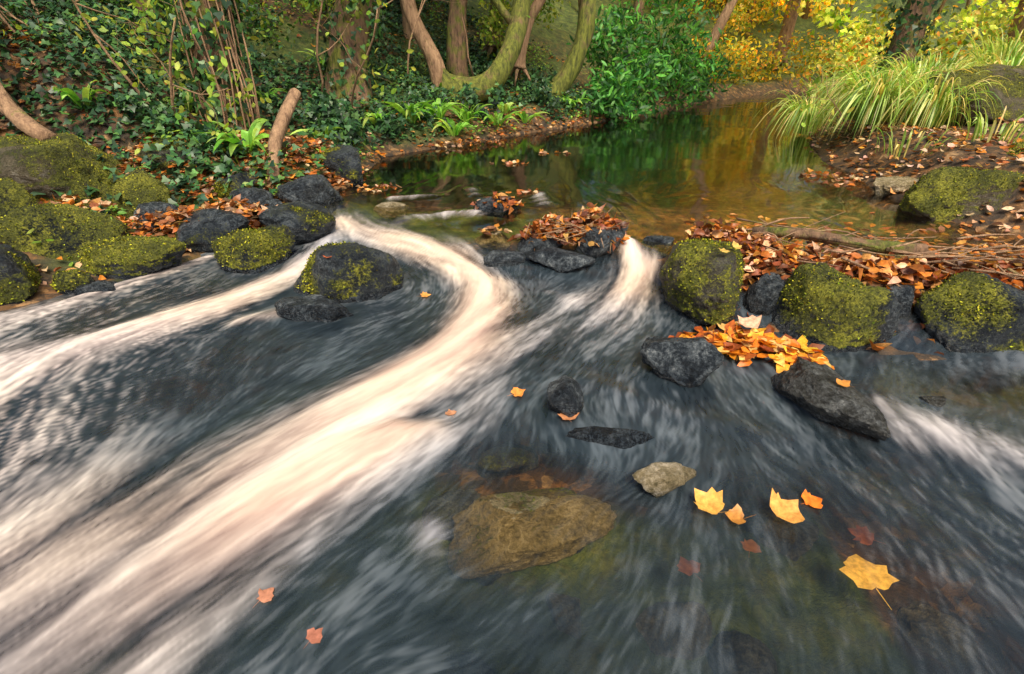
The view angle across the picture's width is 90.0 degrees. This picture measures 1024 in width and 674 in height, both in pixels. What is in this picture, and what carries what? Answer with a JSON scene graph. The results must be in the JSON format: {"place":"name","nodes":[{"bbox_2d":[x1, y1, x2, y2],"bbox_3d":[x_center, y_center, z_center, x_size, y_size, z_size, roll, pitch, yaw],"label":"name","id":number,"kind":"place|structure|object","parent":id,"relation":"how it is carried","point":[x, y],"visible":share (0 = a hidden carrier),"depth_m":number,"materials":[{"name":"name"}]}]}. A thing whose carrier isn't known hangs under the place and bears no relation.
{"place":"outdoors","nodes":[
{"label":"outdoors","id":0,"kind":"place"},
{"bbox_2d":[0,90,1023,673],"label":"water","id":1,"kind":"structure","parent":0,"point":[198,454],"depth_m":1.72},
{"bbox_2d":[274,294,352,321],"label":"river stone","id":2,"kind":"object","parent":1,"relation":"on","point":[316,308],"visible":0.86,"depth_m":2.57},
{"bbox_2d":[483,250,525,266],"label":"river stone","id":3,"kind":"object","parent":1,"relation":"in","point":[498,258],"visible":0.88,"depth_m":3.12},
{"bbox_2d":[478,453,534,471],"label":"river stone","id":4,"kind":"object","parent":1,"relation":"in","point":[510,461],"visible":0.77,"depth_m":1.73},
{"bbox_2d":[507,212,583,250],"bbox_3d":[0.234,-0.686,3.238,0.453,0.202,0.343,18,34,28],"label":"leaf pile","id":5,"kind":"object","parent":1,"relation":"on","point":[546,222],"visible":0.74,"depth_m":3.20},
{"bbox_2d":[526,247,595,272],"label":"river stone","id":6,"kind":"object","parent":1,"relation":"in","point":[559,260],"visible":1,"depth_m":3.07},
{"bbox_2d":[547,375,583,416],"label":"river stone","id":7,"kind":"object","parent":1,"relation":"on","point":[565,396],"visible":0.91,"depth_m":1.88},
{"bbox_2d":[566,426,653,448],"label":"river stone","id":8,"kind":"object","parent":1,"relation":"in","point":[622,438],"visible":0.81,"depth_m":1.78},
{"bbox_2d":[632,462,696,497],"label":"river stone","id":9,"kind":"object","parent":1,"relation":"on","point":[657,479],"visible":0.99,"depth_m":1.56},
{"bbox_2d":[694,487,732,513],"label":"floating leaf","id":10,"kind":"object","parent":1,"relation":"on","point":[710,501],"visible":1,"depth_m":1.51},
{"bbox_2d":[707,232,782,279],"bbox_3d":[1.279,-0.493,2.901,0.335,0.176,0.714,0,30,0],"label":"leaf pile","id":11,"kind":"object","parent":1,"relation":"on","point":[749,256],"visible":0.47,"depth_m":2.71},
{"bbox_2d":[675,320,824,372],"bbox_3d":[1.068,0.027,2.310,0.634,0.134,0.337,11,31,18],"label":"leaf pile","id":12,"kind":"object","parent":1,"relation":"on","point":[753,341],"visible":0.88,"depth_m":2.28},
{"bbox_2d":[782,339,834,369],"bbox_3d":[1.273,0.084,2.195,0.215,0.078,0.214,21,36,33],"label":"leaf pile","id":13,"kind":"object","parent":12,"relation":"on","point":[820,359],"visible":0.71,"depth_m":2.20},
{"bbox_2d":[525,206,1023,296],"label":"fallen leaves","id":14,"kind":"object","parent":1,"relation":"on","point":[932,254],"visible":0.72,"depth_m":2.60,"materials":[{"name":"brown plant"}]},
{"bbox_2d":[770,488,804,522],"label":"floating leaf","id":15,"kind":"object","parent":1,"relation":"on","point":[787,510],"visible":1,"depth_m":1.49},
{"bbox_2d":[798,168,862,187],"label":"leaf pile","id":16,"kind":"object","parent":1,"relation":"on","point":[851,176],"visible":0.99,"depth_m":4.75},
{"bbox_2d":[771,357,890,440],"bbox_3d":[1.184,0.248,1.921,0.230,0.211,0.466,-6,30,-10],"label":"boulder","id":17,"kind":"object","parent":1,"relation":"in","point":[816,390],"visible":0.84,"depth_m":1.84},
{"bbox_2d":[678,198,1023,289],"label":"pile","id":18,"kind":"object","parent":1,"relation":"on","point":[989,240],"visible":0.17,"depth_m":3.34,"materials":[{"name":"brown plant"}]},
{"bbox_2d":[847,525,878,544],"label":"floating leaf","id":19,"kind":"object","parent":1,"relation":"on","point":[863,536],"visible":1,"depth_m":1.46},
{"bbox_2d":[839,554,899,609],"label":"floating leaf","id":20,"kind":"object","parent":1,"relation":"on","point":[859,571],"visible":1,"depth_m":1.35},
{"bbox_2d":[0,0,1023,673],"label":"ground","id":21,"kind":"structure","parent":0,"point":[816,596],"depth_m":4.13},
{"bbox_2d":[0,176,38,219],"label":"mossy boulder","id":22,"kind":"object","parent":21,"relation":"on","point":[13,193],"visible":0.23,"depth_m":3.13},
{"bbox_2d":[0,244,41,305],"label":"mossy boulder","id":23,"kind":"object","parent":21,"relation":"on","point":[19,274],"visible":0.69,"depth_m":2.69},
{"bbox_2d":[0,132,124,212],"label":"mossy boulder","id":24,"kind":"object","parent":21,"relation":"on","point":[64,163],"visible":0.69,"depth_m":3.63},
{"bbox_2d":[0,82,57,140],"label":"fallen log","id":25,"kind":"object","parent":24,"relation":"on","point":[15,114],"visible":0.93,"depth_m":3.80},
{"bbox_2d":[0,202,129,260],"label":"mossy boulder","id":26,"kind":"object","parent":21,"relation":"on","point":[70,230],"visible":0.71,"depth_m":3.11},
{"bbox_2d":[50,269,94,294],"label":"river stone","id":27,"kind":"object","parent":21,"relation":"on","point":[67,282],"visible":0.76,"depth_m":2.82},
{"bbox_2d":[39,194,118,211],"bbox_3d":[-3.014,-0.911,3.462,0.616,0.121,0.293,0,30,0],"label":"leaf pile","id":28,"kind":"object","parent":21,"relation":"on","point":[93,203],"visible":0.69,"depth_m":3.45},
{"bbox_2d":[52,80,112,107],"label":"hart tongue fern","id":29,"kind":"object","parent":21,"relation":"on","point":[72,95],"visible":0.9,"depth_m":4.19,"materials":[{"name":"green plant"}]},
{"bbox_2d":[74,280,117,295],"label":"river stone","id":30,"kind":"object","parent":21,"relation":"on","point":[100,285],"visible":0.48,"depth_m":2.81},
{"bbox_2d":[78,234,187,279],"bbox_3d":[-2.283,-0.468,3.132,0.717,0.339,0.372,0,30,0],"label":"mossy boulder","id":31,"kind":"object","parent":21,"relation":"on","point":[124,257],"visible":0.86,"depth_m":2.99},
{"bbox_2d":[110,168,171,220],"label":"mossy boulder","id":32,"kind":"object","parent":21,"relation":"on","point":[135,187],"visible":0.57,"depth_m":3.64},
{"bbox_2d":[124,0,177,38],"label":"hazel tree","id":33,"kind":"object","parent":21,"relation":"on","point":[154,12],"visible":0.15,"depth_m":6.01,"materials":[{"name":"green plant"}]},
{"bbox_2d":[133,201,178,231],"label":"river stone","id":34,"kind":"object","parent":21,"relation":"on","point":[151,207],"visible":0.39,"depth_m":3.54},
{"bbox_2d":[136,137,187,171],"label":"mossy boulder","id":35,"kind":"object","parent":21,"relation":"on","point":[163,159],"visible":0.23,"depth_m":4.09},
{"bbox_2d":[71,0,258,121],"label":"sapling","id":36,"kind":"object","parent":21,"relation":"on","point":[162,71],"visible":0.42,"depth_m":4.39,"materials":[{"name":"green plant"}]},
{"bbox_2d":[107,82,245,178],"bbox_3d":[-2.890,-1.743,4.458,1.760,0.851,0.703,19,34,29],"label":"ivy bush","id":37,"kind":"object","parent":21,"relation":"on","point":[134,102],"visible":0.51,"depth_m":4.27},
{"bbox_2d":[74,0,278,167],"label":"sapling","id":38,"kind":"object","parent":21,"relation":"on","point":[172,46],"visible":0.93,"depth_m":4.19,"materials":[{"name":"green plant"}]},
{"bbox_2d":[148,0,257,132],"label":"bush","id":39,"kind":"object","parent":21,"relation":"on","point":[207,22],"visible":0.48,"depth_m":4.53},
{"bbox_2d":[175,208,249,252],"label":"boulder","id":40,"kind":"object","parent":21,"relation":"on","point":[205,230],"visible":0.73,"depth_m":3.40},
{"bbox_2d":[112,204,198,232],"bbox_3d":[-2.358,-0.822,3.505,0.787,0.179,0.349,0,30,0],"label":"leaf pile","id":41,"kind":"object","parent":40,"relation":"on","point":[181,212],"visible":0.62,"depth_m":3.45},
{"bbox_2d":[193,194,268,216],"bbox_3d":[-1.977,-0.930,3.644,0.692,0.151,0.346,0,30,0],"label":"leaf pile","id":42,"kind":"object","parent":21,"relation":"on","point":[226,204],"visible":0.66,"depth_m":3.62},
{"bbox_2d":[193,118,268,155],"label":"hart tongue fern","id":43,"kind":"object","parent":21,"relation":"on","point":[250,135],"visible":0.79,"depth_m":4.26,"materials":[{"name":"green plant"}]},
{"bbox_2d":[212,171,257,197],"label":"river stone","id":44,"kind":"object","parent":21,"relation":"on","point":[238,179],"visible":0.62,"depth_m":3.94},
{"bbox_2d":[106,0,381,52],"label":"hazel bush","id":45,"kind":"object","parent":21,"relation":"on","point":[247,13],"visible":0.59,"depth_m":5.81,"materials":[{"name":"green plant"}]},
{"bbox_2d":[229,187,273,212],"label":"river stone","id":46,"kind":"object","parent":21,"relation":"on","point":[253,195],"visible":0.62,"depth_m":3.75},
{"bbox_2d":[211,225,294,273],"bbox_3d":[-1.628,-0.518,3.246,0.504,0.354,0.430,-10,31,-16],"label":"mossy boulder","id":47,"kind":"object","parent":21,"relation":"on","point":[254,250],"visible":0.89,"depth_m":3.15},
{"bbox_2d":[267,88,300,188],"bbox_3d":[-1.899,-1.622,4.233,0.186,0.747,0.790,0,30,0],"label":"tree stump","id":48,"kind":"object","parent":21,"relation":"on","point":[282,120],"visible":0.73,"depth_m":4.21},
{"bbox_2d":[258,201,335,244],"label":"boulder","id":49,"kind":"object","parent":21,"relation":"on","point":[305,221],"visible":0.77,"depth_m":3.50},
{"bbox_2d":[0,0,605,220],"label":"ivy","id":50,"kind":"object","parent":21,"relation":"on","point":[54,9],"depth_m":4.77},
{"bbox_2d":[276,174,343,213],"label":"boulder","id":51,"kind":"object","parent":21,"relation":"on","point":[318,189],"visible":0.7,"depth_m":3.93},
{"bbox_2d":[0,0,632,265],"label":"herb layer","id":52,"kind":"object","parent":21,"relation":"on","point":[137,151],"visible":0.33,"depth_m":6.63,"materials":[{"name":"green plant"}]},
{"bbox_2d":[316,144,363,184],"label":"mossy boulder","id":53,"kind":"object","parent":21,"relation":"on","point":[346,159],"visible":0.66,"depth_m":4.53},
{"bbox_2d":[293,241,403,302],"bbox_3d":[-0.938,-0.334,2.892,0.640,0.436,0.478,0,30,0],"label":"mossy boulder","id":54,"kind":"object","parent":21,"relation":"on","point":[349,272],"visible":0.84,"depth_m":2.72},
{"bbox_2d":[310,0,392,115],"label":"ivy clad tree","id":55,"kind":"object","parent":21,"relation":"on","point":[339,80],"visible":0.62,"depth_m":6.28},
{"bbox_2d":[373,202,408,219],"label":"river stone","id":56,"kind":"object","parent":21,"relation":"on","point":[391,210],"visible":1,"depth_m":3.96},
{"bbox_2d":[316,0,467,91],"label":"sapling","id":57,"kind":"object","parent":21,"relation":"on","point":[319,67],"visible":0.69,"depth_m":5.84,"materials":[{"name":"brown plant"}]},
{"bbox_2d":[378,100,439,123],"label":"hart tongue fern","id":58,"kind":"object","parent":21,"relation":"on","point":[408,111],"visible":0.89,"depth_m":6.25,"materials":[{"name":"green plant"}]},
{"bbox_2d":[314,0,529,117],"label":"sapling","id":59,"kind":"object","parent":21,"relation":"on","point":[364,56],"visible":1,"depth_m":4.91,"materials":[{"name":"green plant"}]},
{"bbox_2d":[400,0,444,90],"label":"alder tree","id":60,"kind":"object","parent":21,"relation":"on","point":[429,51],"visible":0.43,"depth_m":7.41,"materials":[{"name":"brown plant"}]},
{"bbox_2d":[302,69,565,146],"bbox_3d":[-0.777,-2.978,6.664,1.123,0.802,4.337,21,36,32],"label":"ivy bush","id":61,"kind":"object","parent":21,"relation":"on","point":[335,110],"visible":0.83,"depth_m":5.80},
{"bbox_2d":[414,97,467,119],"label":"hart tongue fern","id":62,"kind":"object","parent":21,"relation":"on","point":[442,110],"visible":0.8,"depth_m":6.47,"materials":[{"name":"green plant"}]},
{"bbox_2d":[422,489,479,540],"bbox_3d":[-0.185,0.593,1.671,0.211,0.117,0.169,-10,31,-17],"label":"foam","id":63,"kind":"object","parent":21,"relation":"on","point":[439,512],"visible":0.68,"depth_m":1.65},
{"bbox_2d":[432,117,481,135],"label":"hart tongue fern","id":64,"kind":"object","parent":21,"relation":"on","point":[457,128],"visible":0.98,"depth_m":6.47,"materials":[{"name":"green plant"}]},
{"bbox_2d":[446,0,468,76],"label":"alder tree","id":65,"kind":"object","parent":21,"relation":"on","point":[456,56],"visible":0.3,"depth_m":7.87,"materials":[{"name":"brown plant"}]},
{"bbox_2d":[0,0,927,284],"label":"fallen leaves","id":66,"kind":"object","parent":21,"relation":"on","point":[316,142],"depth_m":4.15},
{"bbox_2d":[440,0,530,102],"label":"mossy tree","id":67,"kind":"object","parent":21,"relation":"on","point":[499,69],"visible":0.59,"depth_m":7.47,"materials":[{"name":"green plant"}]},
{"bbox_2d":[475,229,510,250],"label":"river stone","id":68,"kind":"object","parent":21,"relation":"on","point":[496,240],"visible":0.94,"depth_m":3.39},
{"bbox_2d":[473,196,521,218],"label":"river stone","id":69,"kind":"object","parent":21,"relation":"on","point":[489,209],"visible":0.86,"depth_m":3.83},
{"bbox_2d":[470,191,524,214],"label":"leaf pile","id":70,"kind":"object","parent":69,"relation":"on","point":[502,196],"visible":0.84,"depth_m":3.84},
{"bbox_2d":[476,455,538,478],"bbox_3d":[-0.020,0.472,1.902,0.241,0.099,0.145,-9,31,-16],"label":"foam","id":71,"kind":"object","parent":21,"relation":"on","point":[485,474],"visible":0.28,"depth_m":1.83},
{"bbox_2d":[471,0,570,56],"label":"holly bush","id":72,"kind":"object","parent":21,"relation":"on","point":[496,27],"visible":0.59,"depth_m":8.35,"materials":[{"name":"green plant"}]},
{"bbox_2d":[506,0,545,85],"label":"alder tree","id":73,"kind":"object","parent":21,"relation":"on","point":[536,6],"visible":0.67,"depth_m":8.28,"materials":[{"name":"brown plant"}]},
{"bbox_2d":[446,487,616,578],"bbox_3d":[0.040,0.572,1.572,0.512,0.147,0.283,-10,31,-17],"label":"river stone","id":74,"kind":"object","parent":21,"relation":"on","point":[501,533],"visible":0.99,"depth_m":1.50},
{"bbox_2d":[516,234,563,261],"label":"river stone","id":75,"kind":"object","parent":21,"relation":"on","point":[526,246],"visible":0.43,"depth_m":3.20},
{"bbox_2d":[537,0,595,103],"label":"mossy tree","id":76,"kind":"object","parent":21,"relation":"on","point":[564,78],"visible":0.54,"depth_m":7.92,"materials":[{"name":"green plant"}]},
{"bbox_2d":[574,225,628,261],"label":"boulder","id":77,"kind":"object","parent":21,"relation":"on","point":[600,253],"visible":0.63,"depth_m":3.13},
{"bbox_2d":[552,202,629,252],"bbox_3d":[0.476,-0.707,3.204,0.523,0.292,0.417,0,30,0],"label":"leaf pile","id":78,"kind":"object","parent":77,"relation":"on","point":[601,222],"visible":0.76,"depth_m":3.16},
{"bbox_2d":[566,0,739,124],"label":"laurel bush","id":79,"kind":"object","parent":21,"relation":"on","point":[617,90],"visible":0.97,"depth_m":8.97,"materials":[{"name":"green plant"}]},
{"bbox_2d":[640,235,673,258],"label":"river stone","id":80,"kind":"object","parent":21,"relation":"on","point":[656,247],"visible":0.86,"depth_m":3.24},
{"bbox_2d":[640,336,723,387],"bbox_3d":[0.704,0.106,2.146,0.332,0.216,0.241,0,30,0],"label":"boulder","id":81,"kind":"object","parent":21,"relation":"on","point":[689,362],"visible":0.97,"depth_m":2.09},
{"bbox_2d":[659,237,744,326],"bbox_3d":[1.041,-0.324,2.805,0.436,0.492,0.858,15,33,24],"label":"mossy boulder","id":82,"kind":"object","parent":21,"relation":"on","point":[701,278],"visible":0.93,"depth_m":2.49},
{"bbox_2d":[690,0,737,81],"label":"birch tree","id":83,"kind":"object","parent":21,"relation":"on","point":[723,17],"visible":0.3,"depth_m":11.21,"materials":[{"name":"brown plant"}]},
{"bbox_2d":[479,0,1007,49],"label":"woodland","id":84,"kind":"object","parent":21,"relation":"on","point":[807,11],"depth_m":18.41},
{"bbox_2d":[723,630,777,670],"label":"river stone","id":85,"kind":"object","parent":21,"relation":"on","point":[742,643],"visible":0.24,"depth_m":1.27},
{"bbox_2d":[740,272,785,315],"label":"river stone","id":86,"kind":"object","parent":21,"relation":"on","point":[761,295],"visible":0.62,"depth_m":2.57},
{"bbox_2d":[765,0,824,69],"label":"beech tree","id":87,"kind":"object","parent":21,"relation":"on","point":[787,28],"visible":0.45,"depth_m":14.88,"materials":[{"name":"brown plant"}]},
{"bbox_2d":[751,88,841,140],"bbox_3d":[3.957,-2.926,6.918,1.338,0.855,1.264,23,37,35],"label":"sedge clump","id":88,"kind":"object","parent":21,"relation":"on","point":[798,113],"visible":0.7,"depth_m":6.89,"materials":[{"name":"green plant"}]},
{"bbox_2d":[776,530,818,560],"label":"river stone","id":89,"kind":"object","parent":21,"relation":"on","point":[799,545],"visible":0.23,"depth_m":1.56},
{"bbox_2d":[679,0,927,85],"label":"golden shrub","id":90,"kind":"object","parent":21,"relation":"on","point":[746,65],"visible":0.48,"depth_m":13.55,"materials":[{"name":"yellow plant"}]},
{"bbox_2d":[794,52,871,136],"bbox_3d":[3.305,-2.517,5.407,0.668,0.860,1.142,20,35,32],"label":"sapling","id":91,"kind":"object","parent":21,"relation":"on","point":[817,80],"visible":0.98,"depth_m":5.34,"materials":[{"name":"green plant"}]},
{"bbox_2d":[771,261,901,352],"bbox_3d":[1.537,-0.084,2.467,0.543,0.469,0.483,0,30,0],"label":"mossy boulder","id":92,"kind":"object","parent":21,"relation":"on","point":[833,309],"visible":0.81,"depth_m":2.31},
{"bbox_2d":[674,217,1023,355],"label":"leaf pile","id":93,"kind":"object","parent":21,"relation":"on","point":[891,267],"visible":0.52,"depth_m":2.58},
{"bbox_2d":[785,62,927,141],"bbox_3d":[4.058,-2.729,5.984,1.445,0.840,1.433,-23,37,-35],"label":"sedge clump","id":94,"kind":"object","parent":21,"relation":"on","point":[841,92],"visible":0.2,"depth_m":5.94,"materials":[{"name":"green plant"}]},
{"bbox_2d":[797,60,946,143],"bbox_3d":[3.855,-2.485,5.505,1.394,0.861,1.394,0,30,0],"label":"sedge clump","id":95,"kind":"object","parent":21,"relation":"on","point":[872,95],"visible":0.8,"depth_m":5.35,"materials":[{"name":"green plant"}]},
{"bbox_2d":[873,176,918,198],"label":"river stone","id":96,"kind":"object","parent":21,"relation":"on","point":[883,186],"visible":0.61,"depth_m":4.21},
{"bbox_2d":[886,283,914,316],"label":"river stone","id":97,"kind":"object","parent":21,"relation":"on","point":[904,295],"visible":0.3,"depth_m":2.40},
{"bbox_2d":[791,0,1023,90],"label":"bramble bush","id":98,"kind":"object","parent":21,"relation":"on","point":[867,41],"visible":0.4,"depth_m":10.50,"materials":[{"name":"yellow plant"}]},
{"bbox_2d":[806,111,1023,230],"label":"fallen leaves","id":99,"kind":"object","parent":21,"relation":"on","point":[980,149],"visible":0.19,"depth_m":4.58,"materials":[{"name":"orange plant"}]},
{"bbox_2d":[873,125,960,158],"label":"sedge clump","id":100,"kind":"object","parent":21,"relation":"on","point":[897,146],"visible":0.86,"depth_m":4.61,"materials":[{"name":"green plant"}]},
{"bbox_2d":[853,50,986,132],"bbox_3d":[4.372,-2.702,5.717,1.473,0.876,1.326,0,30,0],"label":"sedge clump","id":101,"kind":"object","parent":21,"relation":"on","point":[944,67],"visible":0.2,"depth_m":5.53,"materials":[{"name":"green plant"}]},
{"bbox_2d":[856,67,1009,136],"bbox_3d":[4.191,-2.292,5.162,1.249,0.732,1.212,17,34,27],"label":"sedge clump","id":102,"kind":"object","parent":21,"relation":"on","point":[931,111],"visible":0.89,"depth_m":5.03,"materials":[{"name":"green plant"}]},
{"bbox_2d":[897,601,970,647],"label":"river stone","id":103,"kind":"object","parent":21,"relation":"on","point":[920,623],"visible":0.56,"depth_m":1.32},
{"bbox_2d":[863,0,1023,79],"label":"ivy clad tree","id":104,"kind":"object","parent":21,"relation":"on","point":[912,20],"visible":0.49,"depth_m":7.37,"materials":[{"name":"green plant"}]},
{"bbox_2d":[884,43,1014,71],"bbox_3d":[5.909,-3.647,7.094,1.393,0.749,1.454,0,30,0],"label":"sedge clump","id":105,"kind":"object","parent":21,"relation":"on","point":[956,53],"visible":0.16,"depth_m":7.04,"materials":[{"name":"green plant"}]},
{"bbox_2d":[899,166,1023,225],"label":"mossy boulder","id":106,"kind":"object","parent":21,"relation":"on","point":[944,195],"visible":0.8,"depth_m":3.62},
{"bbox_2d":[912,63,1023,124],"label":"mossy boulder","id":107,"kind":"object","parent":21,"relation":"on","point":[1014,87],"visible":0.57,"depth_m":5.06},
{"bbox_2d":[914,269,1023,352],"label":"mossy boulder","id":108,"kind":"object","parent":21,"relation":"on","point":[969,312],"visible":0.76,"depth_m":2.26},
{"bbox_2d":[955,105,1023,143],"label":"sedge clump","id":109,"kind":"object","parent":21,"relation":"on","point":[979,126],"visible":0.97,"depth_m":4.31,"materials":[{"name":"green plant"}]},
{"bbox_2d":[956,22,1023,65],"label":"sedge clump","id":110,"kind":"object","parent":21,"relation":"on","point":[1001,50],"visible":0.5,"depth_m":6.97,"materials":[{"name":"green plant"}]},
{"bbox_2d":[965,37,1023,68],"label":"sedge clump","id":111,"kind":"object","parent":21,"relation":"on","point":[1018,61],"visible":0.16,"depth_m":6.08,"materials":[{"name":"green plant"}]},
{"bbox_2d":[702,0,895,39],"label":"woodland foliage","id":112,"kind":"object","parent":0,"point":[813,13],"visible":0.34,"depth_m":17.45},
{"bbox_2d":[800,0,1018,63],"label":"woodland foliage","id":113,"kind":"object","parent":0,"point":[834,21],"visible":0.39,"depth_m":16.49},
{"bbox_2d":[1005,0,1023,50],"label":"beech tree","id":114,"kind":"object","parent":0,"point":[1020,26],"visible":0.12,"depth_m":11.43,"materials":[{"name":"yellow plant"}]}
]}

